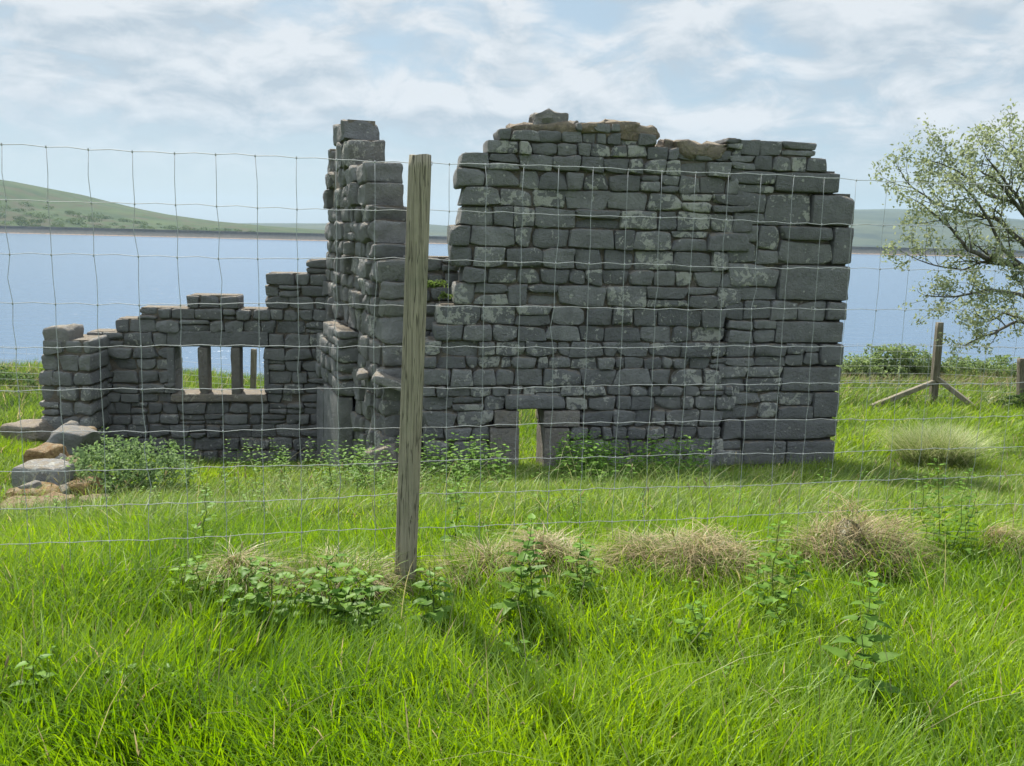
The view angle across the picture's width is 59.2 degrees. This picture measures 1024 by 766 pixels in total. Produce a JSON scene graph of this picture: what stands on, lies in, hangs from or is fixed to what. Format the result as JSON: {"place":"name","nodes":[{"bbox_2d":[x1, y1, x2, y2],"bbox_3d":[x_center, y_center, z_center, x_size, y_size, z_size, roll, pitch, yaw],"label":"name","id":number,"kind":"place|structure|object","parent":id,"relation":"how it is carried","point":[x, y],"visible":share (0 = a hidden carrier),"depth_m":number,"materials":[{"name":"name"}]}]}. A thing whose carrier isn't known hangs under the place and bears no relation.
{"place":"outdoors","nodes":[
{"label":"outdoors","id":0,"kind":"place"},
{"bbox_2d":[0,180,324,233],"bbox_3d":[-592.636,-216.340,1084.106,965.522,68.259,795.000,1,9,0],"label":"hill","id":1,"kind":"structure","parent":0,"point":[16,193],"depth_m":886.46,"materials":[{"name":"green plant"}]},
{"bbox_2d":[0,201,254,231],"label":"woodland","id":2,"kind":"object","parent":1,"relation":"on","point":[37,222],"visible":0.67,"depth_m":770.58,"materials":[{"name":"green plant"}]},
{"bbox_2d":[0,361,1016,397],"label":"dry grass","id":3,"kind":"structure","parent":0,"point":[924,377],"depth_m":18.02,"materials":[{"name":"plant"}]},
{"bbox_2d":[0,233,1023,377],"bbox_3d":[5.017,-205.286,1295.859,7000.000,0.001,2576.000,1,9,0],"label":"water","id":4,"kind":"structure","parent":0,"point":[31,278],"depth_m":141.42,"materials":[{"name":"blue liquid"}]},
{"bbox_2d":[0,226,1023,257],"bbox_3d":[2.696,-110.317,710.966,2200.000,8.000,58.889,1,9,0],"label":"embankment","id":5,"kind":"structure","parent":0,"point":[213,234],"depth_m":693.75,"materials":[{"name":"stone"}]},
{"bbox_2d":[0,357,1023,765],"bbox_3d":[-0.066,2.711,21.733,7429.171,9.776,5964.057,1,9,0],"label":"ground","id":6,"kind":"structure","parent":0,"point":[232,670],"depth_m":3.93,"materials":[{"name":"green plant"}]},
{"bbox_2d":[0,365,38,388],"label":"bank scrub","id":7,"kind":"object","parent":6,"relation":"on","point":[13,377],"visible":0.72,"depth_m":18.69,"materials":[{"name":"green plant"}]},
{"bbox_2d":[0,419,54,441],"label":"fallen stone","id":8,"kind":"object","parent":6,"relation":"on","point":[27,425],"visible":0.78,"depth_m":12.53,"materials":[{"name":"grey stone"}]},
{"bbox_2d":[18,480,41,488],"bbox_3d":[-5.101,1.121,9.530,0.188,0.161,0.206,1,9,0],"label":"fallen stone","id":9,"kind":"object","parent":6,"relation":"on","point":[35,483],"visible":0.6,"depth_m":9.51,"materials":[{"name":"grey stone"}]},
{"bbox_2d":[1,481,62,501],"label":"fallen stone","id":10,"kind":"object","parent":6,"relation":"on","point":[47,485],"visible":0.29,"depth_m":9.42,"materials":[{"name":"brown stone"}]},
{"bbox_2d":[5,654,61,723],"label":"nettle","id":11,"kind":"object","parent":6,"relation":"on","point":[40,672],"visible":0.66,"depth_m":2.88,"materials":[{"name":"green plant"}]},
{"bbox_2d":[1,492,79,511],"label":"fallen stone","id":12,"kind":"object","parent":6,"relation":"on","point":[12,498],"visible":0.17,"depth_m":9.14,"materials":[{"name":"beige stone"}]},
{"bbox_2d":[11,458,76,487],"bbox_3d":[-5.203,1.029,10.048,0.544,0.307,0.472,1,9,0],"label":"fallen stone","id":13,"kind":"object","parent":6,"relation":"on","point":[47,466],"visible":0.64,"depth_m":9.85,"materials":[{"name":"grey stone"}]},
{"bbox_2d":[23,442,68,462],"bbox_3d":[-5.531,0.884,10.709,0.373,0.309,0.422,1,9,0],"label":"fallen stone","id":14,"kind":"object","parent":13,"relation":"on","point":[48,450],"visible":0.56,"depth_m":10.58,"materials":[{"name":"brown stone"}]},
{"bbox_2d":[55,453,66,459],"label":"fallen stone","id":15,"kind":"object","parent":14,"relation":"on","point":[60,455],"visible":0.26,"depth_m":10.71,"materials":[{"name":"grey stone"}]},
{"bbox_2d":[56,482,70,494],"bbox_3d":[-4.991,1.229,9.848,0.338,0.290,0.454,1,9,0],"label":"fallen stone","id":16,"kind":"object","parent":6,"relation":"on","point":[62,486],"visible":0.17,"depth_m":9.82,"materials":[{"name":"grey stone"}]},
{"bbox_2d":[46,425,100,454],"bbox_3d":[-5.716,0.777,11.754,0.510,0.417,0.555,1,9,0],"label":"fallen stone","id":17,"kind":"object","parent":6,"relation":"on","point":[79,438],"visible":0.65,"depth_m":11.54,"materials":[{"name":"grey stone"}]},
{"bbox_2d":[60,420,79,426],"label":"fallen stone","id":18,"kind":"object","parent":17,"relation":"on","point":[71,422],"visible":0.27,"depth_m":12.08,"materials":[{"name":"grey stone"}]},
{"bbox_2d":[67,476,104,496],"bbox_3d":[-4.812,1.206,10.045,0.402,0.271,0.417,1,9,0],"label":"fallen stone","id":19,"kind":"object","parent":6,"relation":"on","point":[77,485],"visible":0.48,"depth_m":9.98,"materials":[{"name":"brown stone"}]},
{"bbox_2d":[79,494,111,502],"bbox_3d":[-4.522,1.280,9.709,0.309,0.147,0.320,1,9,0],"label":"fallen stone","id":20,"kind":"object","parent":6,"relation":"on","point":[94,497],"visible":0.19,"depth_m":9.68,"materials":[{"name":"beige stone"}]},
{"bbox_2d":[60,435,198,493],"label":"bramble bush","id":21,"kind":"object","parent":6,"relation":"on","point":[82,460],"visible":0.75,"depth_m":10.33,"materials":[{"name":"green plant"}]},
{"bbox_2d":[190,490,220,554],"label":"nettle","id":22,"kind":"object","parent":6,"relation":"on","point":[206,519],"visible":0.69,"depth_m":4.44,"materials":[{"name":"green plant"}]},
{"bbox_2d":[153,522,313,666],"bbox_3d":[-1.198,0.859,4.012,0.812,0.374,1.296,-5,11,-33],"label":"dry tussock","id":23,"kind":"object","parent":6,"relation":"on","point":[232,565],"visible":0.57,"depth_m":3.95,"materials":[{"name":"plant"}]},
{"bbox_2d":[164,555,331,629],"bbox_3d":[-1.145,0.856,3.704,0.787,0.321,0.404,3,9,9],"label":"nettle","id":24,"kind":"object","parent":6,"relation":"on","point":[243,571],"visible":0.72,"depth_m":3.71,"materials":[{"name":"green plant"}]},
{"bbox_2d":[284,553,400,640],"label":"nettle","id":25,"kind":"object","parent":6,"relation":"on","point":[344,593],"visible":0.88,"depth_m":3.61,"materials":[{"name":"green plant"}]},
{"bbox_2d":[271,515,442,642],"bbox_3d":[-0.655,0.857,4.116,1.031,0.347,1.187,-7,12,-41],"label":"dry tussock","id":26,"kind":"object","parent":6,"relation":"on","point":[341,571],"visible":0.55,"depth_m":4.07,"materials":[{"name":"plant"}]},
{"bbox_2d":[363,443,398,474],"bbox_3d":[-1.480,0.872,10.496,0.487,0.360,0.424,1,9,0],"label":"fallen stone","id":27,"kind":"object","parent":6,"relation":"on","point":[390,450],"visible":0.5,"depth_m":10.30,"materials":[{"name":"grey stone"}]},
{"bbox_2d":[407,567,457,636],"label":"nettle","id":28,"kind":"object","parent":6,"relation":"on","point":[436,613],"visible":0.87,"depth_m":3.65,"materials":[{"name":"green plant"}]},
{"bbox_2d":[39,108,854,471],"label":"ruined cottage","id":29,"kind":"structure","parent":6,"relation":"on","point":[537,146],"depth_m":10.51,"materials":[{"name":"grey stone"}]},
{"bbox_2d":[427,279,447,287],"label":"wall fern","id":30,"kind":"object","parent":29,"relation":"on","point":[430,283],"depth_m":10.08,"materials":[{"name":"green plant"}]},
{"bbox_2d":[438,291,452,299],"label":"wall fern","id":31,"kind":"object","parent":29,"relation":"attached to","point":[443,295],"depth_m":10.10,"materials":[{"name":"green plant"}]},
{"bbox_2d":[440,482,473,547],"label":"nettle","id":32,"kind":"object","parent":6,"relation":"on","point":[453,514],"visible":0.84,"depth_m":4.65,"materials":[{"name":"green plant"}]},
{"bbox_2d":[409,518,538,628],"bbox_3d":[-0.147,0.851,4.244,0.885,0.342,1.231,6,10,24],"label":"dry tussock","id":33,"kind":"object","parent":6,"relation":"on","point":[475,562],"visible":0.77,"depth_m":4.18,"materials":[{"name":"plant"}]},
{"bbox_2d":[0,143,1023,585],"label":"wire fence","id":34,"kind":"object","parent":6,"relation":"on","point":[416,305],"visible":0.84,"depth_m":4.09,"materials":[{"name":"grey metal"}]},
{"bbox_2d":[1,427,1023,716],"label":"nettle bed","id":35,"kind":"object","parent":6,"relation":"on","point":[595,467],"visible":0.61,"depth_m":8.62,"materials":[{"name":"green plant"}]},
{"bbox_2d":[2,322,1023,408],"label":"bank fence","id":36,"kind":"object","parent":6,"relation":"on","point":[936,379],"visible":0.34,"depth_m":15.57,"materials":[{"name":"metal"}]},
{"bbox_2d":[487,513,556,635],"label":"nettle","id":37,"kind":"object","parent":6,"relation":"on","point":[521,572],"visible":0.94,"depth_m":3.73,"materials":[{"name":"green plant"}]},
{"bbox_2d":[455,515,659,617],"bbox_3d":[0.179,0.854,4.304,0.973,0.336,1.164,-5,11,-34],"label":"dry tussock","id":38,"kind":"object","parent":6,"relation":"on","point":[546,546],"visible":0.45,"depth_m":4.25,"materials":[{"name":"plant"}]},
{"bbox_2d":[555,536,608,612],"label":"nettle","id":39,"kind":"object","parent":6,"relation":"on","point":[572,574],"visible":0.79,"depth_m":3.93,"materials":[{"name":"green plant"}]},
{"bbox_2d":[538,508,833,642],"bbox_3d":[0.793,0.839,4.434,1.610,0.334,1.332,10,12,41],"label":"dry tussock","id":40,"kind":"object","parent":6,"relation":"on","point":[701,556],"visible":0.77,"depth_m":4.34,"materials":[{"name":"plant"}]},
{"bbox_2d":[667,598,719,667],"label":"nettle","id":41,"kind":"object","parent":6,"relation":"on","point":[690,630],"visible":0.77,"depth_m":3.47,"materials":[{"name":"green plant"}]},
{"bbox_2d":[736,520,812,641],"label":"nettle","id":42,"kind":"object","parent":6,"relation":"on","point":[781,579],"visible":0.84,"depth_m":3.83,"materials":[{"name":"green plant"}]},
{"bbox_2d":[813,572,904,718],"bbox_3d":[1.252,0.926,3.141,0.266,0.500,0.287,-1,10,-15],"label":"nettle","id":43,"kind":"object","parent":6,"relation":"on","point":[864,641],"visible":0.88,"depth_m":3.16,"materials":[{"name":"green plant"}]},
{"bbox_2d":[752,483,1014,599],"bbox_3d":[1.750,0.784,4.582,1.249,0.477,1.396,-6,12,-37],"label":"dry tussock","id":44,"kind":"object","parent":6,"relation":"on","point":[849,529],"visible":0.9,"depth_m":4.52,"materials":[{"name":"plant"}]},
{"bbox_2d":[836,343,944,380],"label":"willow shrub","id":45,"kind":"object","parent":6,"relation":"on","point":[918,362],"visible":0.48,"depth_m":18.60,"materials":[{"name":"green plant"}]},
{"bbox_2d":[852,413,1019,470],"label":"rush tussock","id":46,"kind":"object","parent":6,"relation":"on","point":[938,439],"visible":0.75,"depth_m":10.73,"materials":[{"name":"plant"}]},
{"bbox_2d":[868,98,1023,363],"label":"rowan tree","id":47,"kind":"object","parent":6,"relation":"on","point":[1011,263],"visible":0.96,"depth_m":12.55,"materials":[{"name":"green plant"}]},
{"bbox_2d":[912,457,985,563],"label":"nettle","id":48,"kind":"object","parent":6,"relation":"on","point":[946,523],"visible":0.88,"depth_m":4.71,"materials":[{"name":"green plant"}]},
{"bbox_2d":[928,506,1023,572],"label":"dry tussock","id":49,"kind":"object","parent":6,"relation":"on","point":[1000,531],"visible":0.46,"depth_m":4.73,"materials":[{"name":"plant"}]},
{"bbox_2d":[940,354,1019,378],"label":"gorse shrub","id":50,"kind":"object","parent":6,"relation":"on","point":[963,363],"visible":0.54,"depth_m":18.67,"materials":[{"name":"green plant"}]},
{"bbox_2d":[972,389,1023,410],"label":"dark shrub","id":51,"kind":"object","parent":6,"relation":"on","point":[1014,402],"visible":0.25,"depth_m":15.18,"materials":[{"name":"green plant"}]},
{"bbox_2d":[0,0,1023,225],"label":"sky","id":52,"kind":"structure","parent":0,"point":[851,79],"materials":[{"name":"white"}]},
{"bbox_2d":[240,209,1023,250],"bbox_3d":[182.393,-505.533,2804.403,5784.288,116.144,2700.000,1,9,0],"label":"distant hills","id":53,"kind":"structure","parent":0,"point":[868,235],"depth_m":1879.80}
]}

